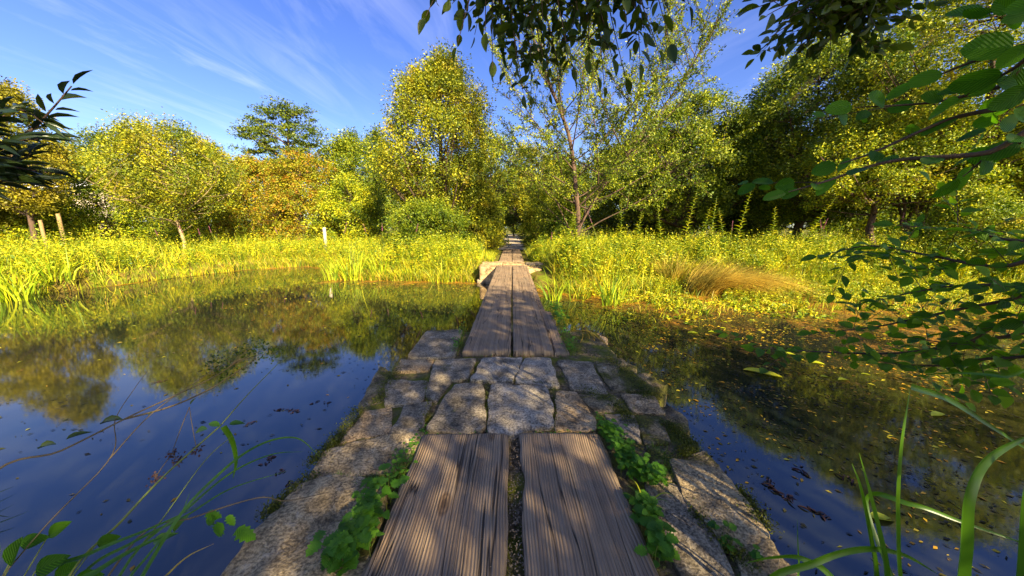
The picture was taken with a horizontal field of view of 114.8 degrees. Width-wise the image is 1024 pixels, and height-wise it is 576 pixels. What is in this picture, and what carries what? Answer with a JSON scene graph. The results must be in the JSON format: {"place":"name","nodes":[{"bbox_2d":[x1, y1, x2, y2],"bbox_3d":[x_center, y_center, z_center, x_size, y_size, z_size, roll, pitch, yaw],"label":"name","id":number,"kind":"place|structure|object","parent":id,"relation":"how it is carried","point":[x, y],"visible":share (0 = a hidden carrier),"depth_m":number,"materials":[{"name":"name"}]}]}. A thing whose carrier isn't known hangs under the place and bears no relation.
{"place":"outdoors","nodes":[
{"label":"outdoors","id":0,"kind":"place"},
{"bbox_2d":[0,228,1023,321],"bbox_3d":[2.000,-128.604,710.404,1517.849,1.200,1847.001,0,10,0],"label":"ground","id":1,"kind":"structure","parent":0,"point":[540,275],"depth_m":10.56,"materials":[{"name":"plant"}]},
{"bbox_2d":[0,154,40,230],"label":"tree","id":2,"kind":"object","parent":1,"relation":"on","point":[8,223],"visible":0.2,"depth_m":15.23,"materials":[{"name":"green plant"}]},
{"bbox_2d":[0,205,75,251],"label":"hedge bush","id":3,"kind":"object","parent":1,"relation":"on","point":[22,233],"visible":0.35,"depth_m":15.39,"materials":[{"name":"green plant"}]},
{"bbox_2d":[0,75,88,245],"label":"tree","id":4,"kind":"object","parent":1,"relation":"on","point":[39,204],"visible":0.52,"depth_m":14.07,"materials":[{"name":"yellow plant"}]},
{"bbox_2d":[0,70,92,201],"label":"branch","id":5,"kind":"object","parent":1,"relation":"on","point":[15,169],"visible":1,"depth_m":0.92,"materials":[{"name":"green plant"}]},
{"bbox_2d":[12,249,87,282],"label":"iris clump","id":6,"kind":"object","parent":1,"relation":"on","point":[69,273],"visible":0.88,"depth_m":8.69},
{"bbox_2d":[0,521,120,575],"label":"dock plant","id":7,"kind":"object","parent":1,"relation":"on","point":[47,565],"visible":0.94,"depth_m":0.88,"materials":[{"name":"green plant"}]},
{"bbox_2d":[9,189,115,249],"bbox_3d":[-23.760,-3.524,17.414,3.843,3.443,4.047,0,10,0],"label":"hedge bush","id":8,"kind":"object","parent":1,"relation":"on","point":[65,221],"visible":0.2,"depth_m":16.84,"materials":[{"name":"green plant"}]},
{"bbox_2d":[32,123,168,240],"bbox_3d":[-35.688,-8.955,28.929,9.041,10.144,9.266,-4,11,-20],"label":"broadleaf tree","id":9,"kind":"object","parent":1,"relation":"on","point":[88,136],"visible":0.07,"depth_m":27.14,"materials":[{"name":"green plant"}]},
{"bbox_2d":[49,147,186,247],"bbox_3d":[-22.682,-4.842,18.307,5.178,5.740,4.855,0,10,0],"label":"hedge bush","id":10,"kind":"object","parent":1,"relation":"on","point":[124,220],"visible":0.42,"depth_m":17.70,"materials":[{"name":"green plant"}]},
{"bbox_2d":[0,337,283,575],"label":"umbel plant","id":11,"kind":"object","parent":1,"relation":"on","point":[114,418],"visible":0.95,"depth_m":1.16,"materials":[{"name":"green plant"}]},
{"bbox_2d":[58,108,252,251],"bbox_3d":[-15.290,-4.578,14.630,5.817,6.354,5.419,-3,11,-17],"label":"young tree","id":12,"kind":"object","parent":1,"relation":"on","point":[126,141],"visible":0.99,"depth_m":13.80,"materials":[{"name":"green plant"}]},
{"bbox_2d":[140,165,266,247],"bbox_3d":[-19.128,-5.040,20.231,5.597,5.411,5.809,0,10,0],"label":"hedge bush","id":13,"kind":"object","parent":1,"relation":"on","point":[170,227],"visible":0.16,"depth_m":19.52,"materials":[{"name":"green plant"}]},
{"bbox_2d":[158,139,261,239],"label":"broadleaf tree","id":14,"kind":"object","parent":1,"relation":"on","point":[214,142],"visible":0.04,"depth_m":27.46,"materials":[{"name":"green plant"}]},
{"bbox_2d":[107,492,327,575],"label":"bramble","id":15,"kind":"object","parent":1,"relation":"on","point":[243,533],"visible":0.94,"depth_m":1.11,"materials":[{"name":"green plant"}]},
{"bbox_2d":[206,151,305,246],"bbox_3d":[-16.314,-5.552,21.206,5.445,6.256,4.753,0,10,0],"label":"hawthorn bush","id":16,"kind":"object","parent":1,"relation":"on","point":[243,209],"visible":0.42,"depth_m":20.40,"materials":[{"name":"green plant"}]},
{"bbox_2d":[226,93,335,240],"bbox_3d":[-19.279,-9.950,28.688,7.514,11.827,6.478,0,10,0],"label":"oak tree","id":17,"kind":"object","parent":1,"relation":"on","point":[286,113],"visible":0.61,"depth_m":27.14,"materials":[{"name":"green plant"}]},
{"bbox_2d":[244,143,358,247],"bbox_3d":[-12.658,-5.551,20.511,6.518,6.350,6.414,-3,11,-18],"label":"hawthorn bush","id":18,"kind":"object","parent":1,"relation":"on","point":[293,182],"visible":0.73,"depth_m":19.15,"materials":[{"name":"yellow plant"}]},
{"bbox_2d":[301,170,389,244],"bbox_3d":[-9.597,-4.445,19.159,4.562,4.631,4.543,0,10,0],"label":"hawthorn bush","id":19,"kind":"object","parent":1,"relation":"on","point":[338,193],"visible":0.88,"depth_m":18.23,"materials":[{"name":"green plant"}]},
{"bbox_2d":[308,125,391,237],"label":"broadleaf tree","id":20,"kind":"object","parent":1,"relation":"on","point":[347,153],"visible":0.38,"depth_m":21.97,"materials":[{"name":"green plant"}]},
{"bbox_2d":[358,122,399,234],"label":"poplar","id":21,"kind":"object","parent":1,"relation":"on","point":[375,129],"visible":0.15,"depth_m":31.73,"materials":[{"name":"green plant"}]},
{"bbox_2d":[407,233,447,263],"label":"herb bush","id":22,"kind":"object","parent":1,"relation":"on","point":[430,248],"visible":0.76,"depth_m":11.90,"materials":[{"name":"green plant"}]},
{"bbox_2d":[378,192,482,249],"bbox_3d":[-3.559,-2.899,15.156,4.359,2.960,4.336,0,10,0],"label":"path bush","id":23,"kind":"object","parent":1,"relation":"on","point":[415,210],"visible":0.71,"depth_m":14.18,"materials":[{"name":"green plant"}]},
{"bbox_2d":[361,36,508,238],"bbox_3d":[-3.594,-6.689,16.321,6.898,9.937,6.941,0,10,0],"label":"tall tree","id":24,"kind":"object","parent":1,"relation":"on","point":[436,82],"visible":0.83,"depth_m":15.00,"materials":[{"name":"green plant"}]},
{"bbox_2d":[447,234,482,261],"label":"herb bush","id":25,"kind":"object","parent":1,"relation":"on","point":[470,249],"visible":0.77,"depth_m":12.12,"materials":[{"name":"green plant"}]},
{"bbox_2d":[453,171,508,250],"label":"path bush","id":26,"kind":"object","parent":1,"relation":"on","point":[491,234],"visible":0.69,"depth_m":16.50,"materials":[{"name":"green plant"}]},
{"bbox_2d":[451,127,525,228],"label":"tree","id":27,"kind":"object","parent":1,"relation":"on","point":[500,187],"visible":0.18,"depth_m":25.18,"materials":[{"name":"green plant"}]},
{"bbox_2d":[495,169,526,236],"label":"tree","id":28,"kind":"object","parent":1,"relation":"on","point":[512,219],"visible":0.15,"depth_m":42.00,"materials":[{"name":"green plant"}]},
{"bbox_2d":[0,220,1023,330],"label":"bank herbs","id":29,"kind":"object","parent":1,"relation":"on","point":[92,250],"visible":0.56,"depth_m":9.90,"materials":[{"name":"green plant"}]},
{"bbox_2d":[499,139,563,233],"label":"tree","id":30,"kind":"object","parent":1,"relation":"on","point":[520,204],"visible":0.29,"depth_m":24.97,"materials":[{"name":"green plant"}]},
{"bbox_2d":[511,187,559,246],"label":"path bush","id":31,"kind":"object","parent":1,"relation":"on","point":[530,212],"visible":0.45,"depth_m":20.11,"materials":[{"name":"green plant"}]},
{"bbox_2d":[335,332,740,575],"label":"causeway pier","id":32,"kind":"structure","parent":1,"relation":"on","point":[625,482],"depth_m":1.88,"materials":[{"name":"stone"}]},
{"bbox_2d":[58,437,314,575],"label":"tall grass","id":33,"kind":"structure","parent":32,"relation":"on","point":[172,523],"depth_m":0.94,"materials":[{"name":"plant"}]},
{"bbox_2d":[220,474,387,575],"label":"paving stone","id":34,"kind":"object","parent":32,"relation":"on","point":[285,534],"visible":0.69,"depth_m":1.30,"materials":[{"name":"stone"}]},
{"bbox_2d":[305,463,409,575],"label":"ivy weed","id":35,"kind":"object","parent":34,"relation":"on","point":[347,540],"visible":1,"depth_m":1.21,"materials":[{"name":"green plant"}]},
{"bbox_2d":[340,408,392,444],"bbox_3d":[-0.858,0.923,2.059,0.261,0.172,0.382,0,10,0],"label":"paving stone","id":36,"kind":"object","parent":32,"relation":"on","point":[374,423],"visible":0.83,"depth_m":2.02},
{"bbox_2d":[309,431,424,479],"bbox_3d":[-0.752,0.958,1.769,0.548,0.188,0.321,-2,11,-11],"label":"paving stone","id":37,"kind":"object","parent":32,"relation":"on","point":[366,457],"visible":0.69,"depth_m":1.74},
{"bbox_2d":[358,366,392,412],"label":"paving stone","id":38,"kind":"object","parent":32,"relation":"on","point":[381,374],"visible":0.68,"depth_m":2.53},
{"bbox_2d":[382,442,417,490],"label":"weed tuft","id":39,"kind":"object","parent":32,"relation":"on","point":[393,474],"visible":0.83,"depth_m":1.64,"materials":[{"name":"green plant"}]},
{"bbox_2d":[384,379,427,407],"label":"paving stone","id":40,"kind":"object","parent":32,"relation":"on","point":[401,392],"visible":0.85,"depth_m":2.40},
{"bbox_2d":[389,401,431,433],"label":"paving stone","id":41,"kind":"object","parent":32,"relation":"on","point":[411,419],"visible":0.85,"depth_m":2.08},
{"bbox_2d":[393,359,433,373],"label":"paving stone","id":42,"kind":"object","parent":32,"relation":"on","point":[414,366],"visible":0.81,"depth_m":2.87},
{"bbox_2d":[361,433,508,575],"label":"plank","id":43,"kind":"object","parent":32,"relation":"on","point":[424,503],"visible":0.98,"depth_m":1.35,"materials":[{"name":"brown wood"}]},
{"bbox_2d":[408,330,461,359],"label":"paving stone","id":44,"kind":"object","parent":32,"relation":"on","point":[434,344],"visible":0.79,"depth_m":3.31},
{"bbox_2d":[426,380,451,402],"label":"paving stone","id":45,"kind":"object","parent":32,"relation":"on","point":[437,389],"visible":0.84,"depth_m":2.46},
{"bbox_2d":[429,358,475,382],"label":"paving stone","id":46,"kind":"object","parent":32,"relation":"on","point":[453,370],"visible":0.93,"depth_m":2.79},
{"bbox_2d":[426,383,486,433],"bbox_3d":[-0.337,0.868,2.249,0.362,0.173,0.646,0,10,0],"label":"paving stone","id":47,"kind":"object","parent":32,"relation":"on","point":[457,410],"visible":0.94,"depth_m":2.13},
{"bbox_2d":[463,265,511,356],"bbox_3d":[-0.243,-0.015,6.719,0.471,0.095,7.291,0,10,0],"label":"plank","id":48,"kind":"object","parent":32,"relation":"on","point":[490,333],"visible":1,"depth_m":4.06,"materials":[{"name":"brown wood"}]},
{"bbox_2d":[470,356,522,383],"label":"paving stone","id":49,"kind":"object","parent":32,"relation":"on","point":[496,369],"visible":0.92,"depth_m":2.76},
{"bbox_2d":[377,354,640,575],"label":"plant litter","id":50,"kind":"object","parent":32,"relation":"on","point":[515,522],"visible":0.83,"depth_m":1.44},
{"bbox_2d":[254,331,780,575],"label":"moss","id":51,"kind":"object","parent":32,"relation":"on","point":[272,507],"visible":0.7,"depth_m":1.83,"materials":[{"name":"plant"}]},
{"bbox_2d":[487,383,554,440],"bbox_3d":[0.056,0.870,2.232,0.459,0.176,0.663,0,10,0],"label":"paving stone","id":52,"kind":"object","parent":32,"relation":"on","point":[535,413],"visible":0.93,"depth_m":2.15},
{"bbox_2d":[512,265,553,356],"bbox_3d":[0.205,-0.015,6.718,0.399,0.095,7.294,0,10,0],"label":"plank","id":53,"kind":"object","parent":32,"relation":"on","point":[530,336],"visible":1,"depth_m":4.06,"materials":[{"name":"brown wood"}]},
{"bbox_2d":[515,357,559,388],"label":"paving stone","id":54,"kind":"object","parent":32,"relation":"on","point":[531,370],"visible":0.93,"depth_m":2.71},
{"bbox_2d":[541,311,569,356],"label":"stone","id":55,"kind":"object","parent":32,"relation":"on","point":[553,332],"visible":0.9,"depth_m":3.65,"materials":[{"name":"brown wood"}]},
{"bbox_2d":[554,391,596,432],"bbox_3d":[0.394,0.881,2.211,0.275,0.173,0.506,0,10,0],"label":"paving stone","id":56,"kind":"object","parent":32,"relation":"on","point":[574,414],"visible":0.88,"depth_m":2.11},
{"bbox_2d":[557,360,607,393],"bbox_3d":[0.576,0.795,2.731,0.323,0.170,0.653,0,10,0],"label":"paving stone","id":57,"kind":"object","parent":32,"relation":"on","point":[577,375],"visible":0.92,"depth_m":2.68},
{"bbox_2d":[519,433,658,575],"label":"plank","id":58,"kind":"object","parent":32,"relation":"on","point":[571,485],"visible":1,"depth_m":1.36,"materials":[{"name":"brown wood"}]},
{"bbox_2d":[578,394,627,412],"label":"paving stone","id":59,"kind":"object","parent":32,"relation":"on","point":[594,404],"visible":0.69,"depth_m":2.29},
{"bbox_2d":[604,414,641,443],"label":"paving stone","id":60,"kind":"object","parent":32,"relation":"on","point":[635,431],"visible":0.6,"depth_m":2.01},
{"bbox_2d":[596,362,652,395],"bbox_3d":[0.908,0.797,2.753,0.335,0.178,0.567,0,10,0],"label":"paving stone","id":61,"kind":"object","parent":32,"relation":"on","point":[614,381],"visible":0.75,"depth_m":2.64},
{"bbox_2d":[598,418,669,498],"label":"lobed weed","id":62,"kind":"object","parent":32,"relation":"on","point":[632,462],"visible":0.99,"depth_m":1.61,"materials":[{"name":"green plant"}]},
{"bbox_2d":[621,393,664,415],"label":"paving stone","id":63,"kind":"object","parent":32,"relation":"on","point":[653,407],"visible":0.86,"depth_m":2.26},
{"bbox_2d":[623,489,679,568],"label":"lobed weed","id":64,"kind":"object","parent":32,"relation":"on","point":[647,511],"visible":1,"depth_m":1.24,"materials":[{"name":"green plant"}]},
{"bbox_2d":[636,415,669,446],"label":"paving stone","id":65,"kind":"object","parent":32,"relation":"on","point":[653,431],"visible":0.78,"depth_m":1.97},
{"bbox_2d":[646,446,675,481],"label":"paving stone","id":66,"kind":"object","parent":32,"relation":"on","point":[652,454],"visible":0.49,"depth_m":1.75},
{"bbox_2d":[645,481,734,575],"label":"paving stone","id":67,"kind":"object","parent":32,"relation":"on","point":[699,551],"visible":0.77,"depth_m":1.28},
{"bbox_2d":[669,451,769,554],"bbox_3d":[0.911,1.002,1.516,0.279,0.178,0.549,0,10,0],"label":"paving stone","id":68,"kind":"object","parent":32,"relation":"on","point":[702,478],"visible":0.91,"depth_m":1.47,"materials":[{"name":"stone"}]},
{"bbox_2d":[734,538,799,575],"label":"paving stone","id":69,"kind":"object","parent":32,"relation":"on","point":[767,546],"visible":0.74,"depth_m":1.19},
{"bbox_2d":[528,234,555,261],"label":"herb bush","id":70,"kind":"object","parent":1,"relation":"on","point":[535,251],"visible":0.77,"depth_m":12.05,"materials":[{"name":"green plant"}]},
{"bbox_2d":[518,148,602,232],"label":"tree","id":71,"kind":"object","parent":1,"relation":"on","point":[583,189],"visible":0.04,"depth_m":33.21,"materials":[{"name":"green plant"}]},
{"bbox_2d":[533,190,591,246],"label":"path bush","id":72,"kind":"object","parent":1,"relation":"on","point":[546,226],"visible":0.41,"depth_m":16.21,"materials":[{"name":"green plant"}]},
{"bbox_2d":[550,226,598,273],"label":"herb bush","id":73,"kind":"object","parent":1,"relation":"on","point":[568,253],"visible":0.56,"depth_m":9.68,"materials":[{"name":"green plant"}]},
{"bbox_2d":[566,142,636,238],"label":"tree","id":74,"kind":"object","parent":1,"relation":"on","point":[613,205],"visible":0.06,"depth_m":34.98,"materials":[{"name":"green plant"}]},
{"bbox_2d":[594,234,640,269],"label":"herb bush","id":75,"kind":"object","parent":1,"relation":"on","point":[620,246],"visible":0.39,"depth_m":10.13,"materials":[{"name":"green plant"}]},
{"bbox_2d":[477,0,760,239],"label":"open tree","id":76,"kind":"object","parent":1,"relation":"on","point":[618,161],"visible":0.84,"depth_m":11.82,"materials":[{"name":"green plant"}]},
{"bbox_2d":[582,133,689,240],"bbox_3d":[8.019,-6.322,21.129,6.749,7.449,6.190,0,10,0],"label":"broadleaf tree","id":77,"kind":"object","parent":1,"relation":"on","point":[602,209],"visible":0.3,"depth_m":20.71,"materials":[{"name":"green plant"}]},
{"bbox_2d":[617,153,705,241],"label":"tree","id":78,"kind":"object","parent":1,"relation":"on","point":[666,228],"visible":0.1,"depth_m":26.92,"materials":[{"name":"green plant"}]},
{"bbox_2d":[633,251,701,282],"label":"sedge tussock","id":79,"kind":"object","parent":1,"relation":"on","point":[678,269],"visible":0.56,"depth_m":9.25,"materials":[{"name":"plant"}]},
{"bbox_2d":[417,0,948,108],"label":"overhanging tree","id":80,"kind":"object","parent":1,"relation":"on","point":[833,20],"visible":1,"depth_m":1.22,"materials":[{"name":"green plant"}]},
{"bbox_2d":[600,83,783,240],"bbox_3d":[9.438,-6.292,18.209,9.808,8.479,8.314,0,10,0],"label":"broadleaf tree","id":81,"kind":"object","parent":1,"relation":"on","point":[722,192],"visible":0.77,"depth_m":16.04,"materials":[{"name":"green plant"}]},
{"bbox_2d":[679,251,818,302],"bbox_3d":[6.184,-0.409,8.736,3.297,1.110,4.329,0,10,0],"label":"sedge tussock","id":82,"kind":"object","parent":1,"relation":"on","point":[719,282],"visible":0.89,"depth_m":8.26,"materials":[{"name":"plant"}]},
{"bbox_2d":[726,246,781,274],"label":"herb bush","id":83,"kind":"object","parent":1,"relation":"on","point":[759,261],"visible":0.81,"depth_m":9.65,"materials":[{"name":"green plant"}]},
{"bbox_2d":[698,94,811,240],"bbox_3d":[14.752,-6.928,19.919,6.776,9.111,6.434,0,10,0],"label":"dark tree","id":84,"kind":"object","parent":1,"relation":"on","point":[727,221],"visible":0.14,"depth_m":19.62,"materials":[{"name":"green plant"}]},
{"bbox_2d":[736,229,801,265],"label":"herb bush","id":85,"kind":"object","parent":1,"relation":"on","point":[783,244],"visible":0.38,"depth_m":10.55,"materials":[{"name":"green plant"}]},
{"bbox_2d":[732,263,844,305],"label":"sedge tussock","id":86,"kind":"object","parent":1,"relation":"on","point":[770,280],"visible":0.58,"depth_m":8.39,"materials":[{"name":"plant"}]},
{"bbox_2d":[709,21,978,238],"bbox_3d":[14.360,-6.582,15.216,8.017,10.088,8.572,0,10,0],"label":"dark tree","id":87,"kind":"object","parent":1,"relation":"on","point":[791,86],"visible":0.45,"depth_m":14.38,"materials":[{"name":"green plant"}]},
{"bbox_2d":[713,171,1023,411],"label":"leaning shrub","id":88,"kind":"object","parent":1,"relation":"on","point":[948,344],"visible":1,"depth_m":1.31,"materials":[{"name":"green plant"}]},
{"bbox_2d":[803,193,941,240],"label":"wood tree","id":89,"kind":"object","parent":1,"relation":"on","point":[858,220],"visible":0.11,"depth_m":22.62,"materials":[{"name":"green plant"}]},
{"bbox_2d":[737,0,1023,200],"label":"hazel shrub","id":90,"kind":"object","parent":1,"relation":"on","point":[1002,49],"visible":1,"depth_m":0.86,"materials":[{"name":"green plant"}]},
{"bbox_2d":[840,231,932,276],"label":"herb bush","id":91,"kind":"object","parent":1,"relation":"on","point":[886,262],"visible":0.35,"depth_m":9.74,"materials":[{"name":"green plant"}]},
{"bbox_2d":[788,98,1023,243],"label":"sunlit tree","id":92,"kind":"object","parent":1,"relation":"on","point":[833,192],"visible":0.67,"depth_m":10.82,"materials":[{"name":"green plant"}]},
{"bbox_2d":[799,0,1023,231],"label":"sunlit tree","id":93,"kind":"object","parent":1,"relation":"on","point":[926,30],"visible":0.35,"depth_m":10.80,"materials":[{"name":"green plant"}]},
{"bbox_2d":[880,227,979,278],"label":"herb bush","id":94,"kind":"object","parent":1,"relation":"on","point":[952,256],"visible":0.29,"depth_m":9.35,"materials":[{"name":"green plant"}]},
{"bbox_2d":[838,146,1023,248],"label":"multi stem shrub","id":95,"kind":"object","parent":1,"relation":"on","point":[913,208],"visible":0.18,"depth_m":11.86,"materials":[{"name":"green plant"}]},
{"bbox_2d":[896,177,1023,275],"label":"bank bush","id":96,"kind":"object","parent":1,"relation":"on","point":[1001,205],"visible":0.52,"depth_m":9.08,"materials":[{"name":"green plant"}]},
{"bbox_2d":[927,221,1023,279],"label":"herb bush","id":97,"kind":"object","parent":1,"relation":"on","point":[1010,269],"visible":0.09,"depth_m":9.02,"materials":[{"name":"green plant"}]},
{"bbox_2d":[0,266,1023,575],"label":"water","id":98,"kind":"structure","parent":0,"point":[96,366],"depth_m":3.13,"materials":[{"name":"liquid"}]},
{"bbox_2d":[0,257,70,302],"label":"iris clump","id":99,"kind":"object","parent":98,"relation":"on","point":[13,291],"visible":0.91,"depth_m":7.77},
{"bbox_2d":[68,364,277,575],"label":"reed","id":100,"kind":"object","parent":98,"relation":"on","point":[227,433],"visible":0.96,"depth_m":1.08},
{"bbox_2d":[331,242,372,280],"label":"iris clump","id":101,"kind":"object","parent":98,"relation":"on","point":[356,270],"visible":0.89,"depth_m":10.74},
{"bbox_2d":[0,269,1023,575],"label":"pond weed","id":102,"kind":"object","parent":98,"relation":"on","point":[732,367],"visible":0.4,"depth_m":4.80,"materials":[{"name":"plant"}]},
{"bbox_2d":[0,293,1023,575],"bbox_3d":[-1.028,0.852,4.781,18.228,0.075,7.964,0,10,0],"label":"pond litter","id":103,"kind":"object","parent":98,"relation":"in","point":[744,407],"visible":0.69,"depth_m":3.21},
{"bbox_2d":[536,268,581,301],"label":"iris clump","id":104,"kind":"object","parent":98,"relation":"on","point":[556,295],"visible":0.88,"depth_m":7.84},
{"bbox_2d":[587,271,632,307],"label":"iris clump","id":105,"kind":"object","parent":98,"relation":"on","point":[613,294],"visible":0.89,"depth_m":7.22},
{"bbox_2d":[634,372,667,406],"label":"mossy rock","id":106,"kind":"object","parent":98,"relation":"on","point":[653,382],"visible":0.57,"depth_m":2.84,"materials":[{"name":"stone"}]},
{"bbox_2d":[661,406,689,437],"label":"mossy rock","id":107,"kind":"object","parent":98,"relation":"on","point":[672,413],"visible":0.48,"depth_m":2.25,"materials":[{"name":"stone"}]},
{"bbox_2d":[747,368,1023,575],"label":"iris plant","id":108,"kind":"object","parent":98,"relation":"on","point":[966,521],"visible":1,"depth_m":0.87,"materials":[{"name":"plant"}]},
{"bbox_2d":[0,0,1023,227],"label":"sky","id":109,"kind":"structure","parent":0,"point":[201,62],"materials":[{"name":"blue"}]},
{"bbox_2d":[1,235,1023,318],"bbox_3d":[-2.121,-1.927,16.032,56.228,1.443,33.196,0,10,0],"label":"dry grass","id":110,"kind":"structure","parent":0,"point":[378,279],"depth_m":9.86,"materials":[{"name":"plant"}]},
{"bbox_3d":[0.062,-0.227,11.271,1.918,1.176,1.816,0,10,0],"label":"causeway pier","id":111,"kind":"object","parent":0,"visible":0},
{"bbox_2d":[479,264,496,279],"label":"pier block","id":112,"kind":"structure","parent":111,"relation":"on","point":[486,271],"depth_m":10.19,"materials":[{"name":"stone"}]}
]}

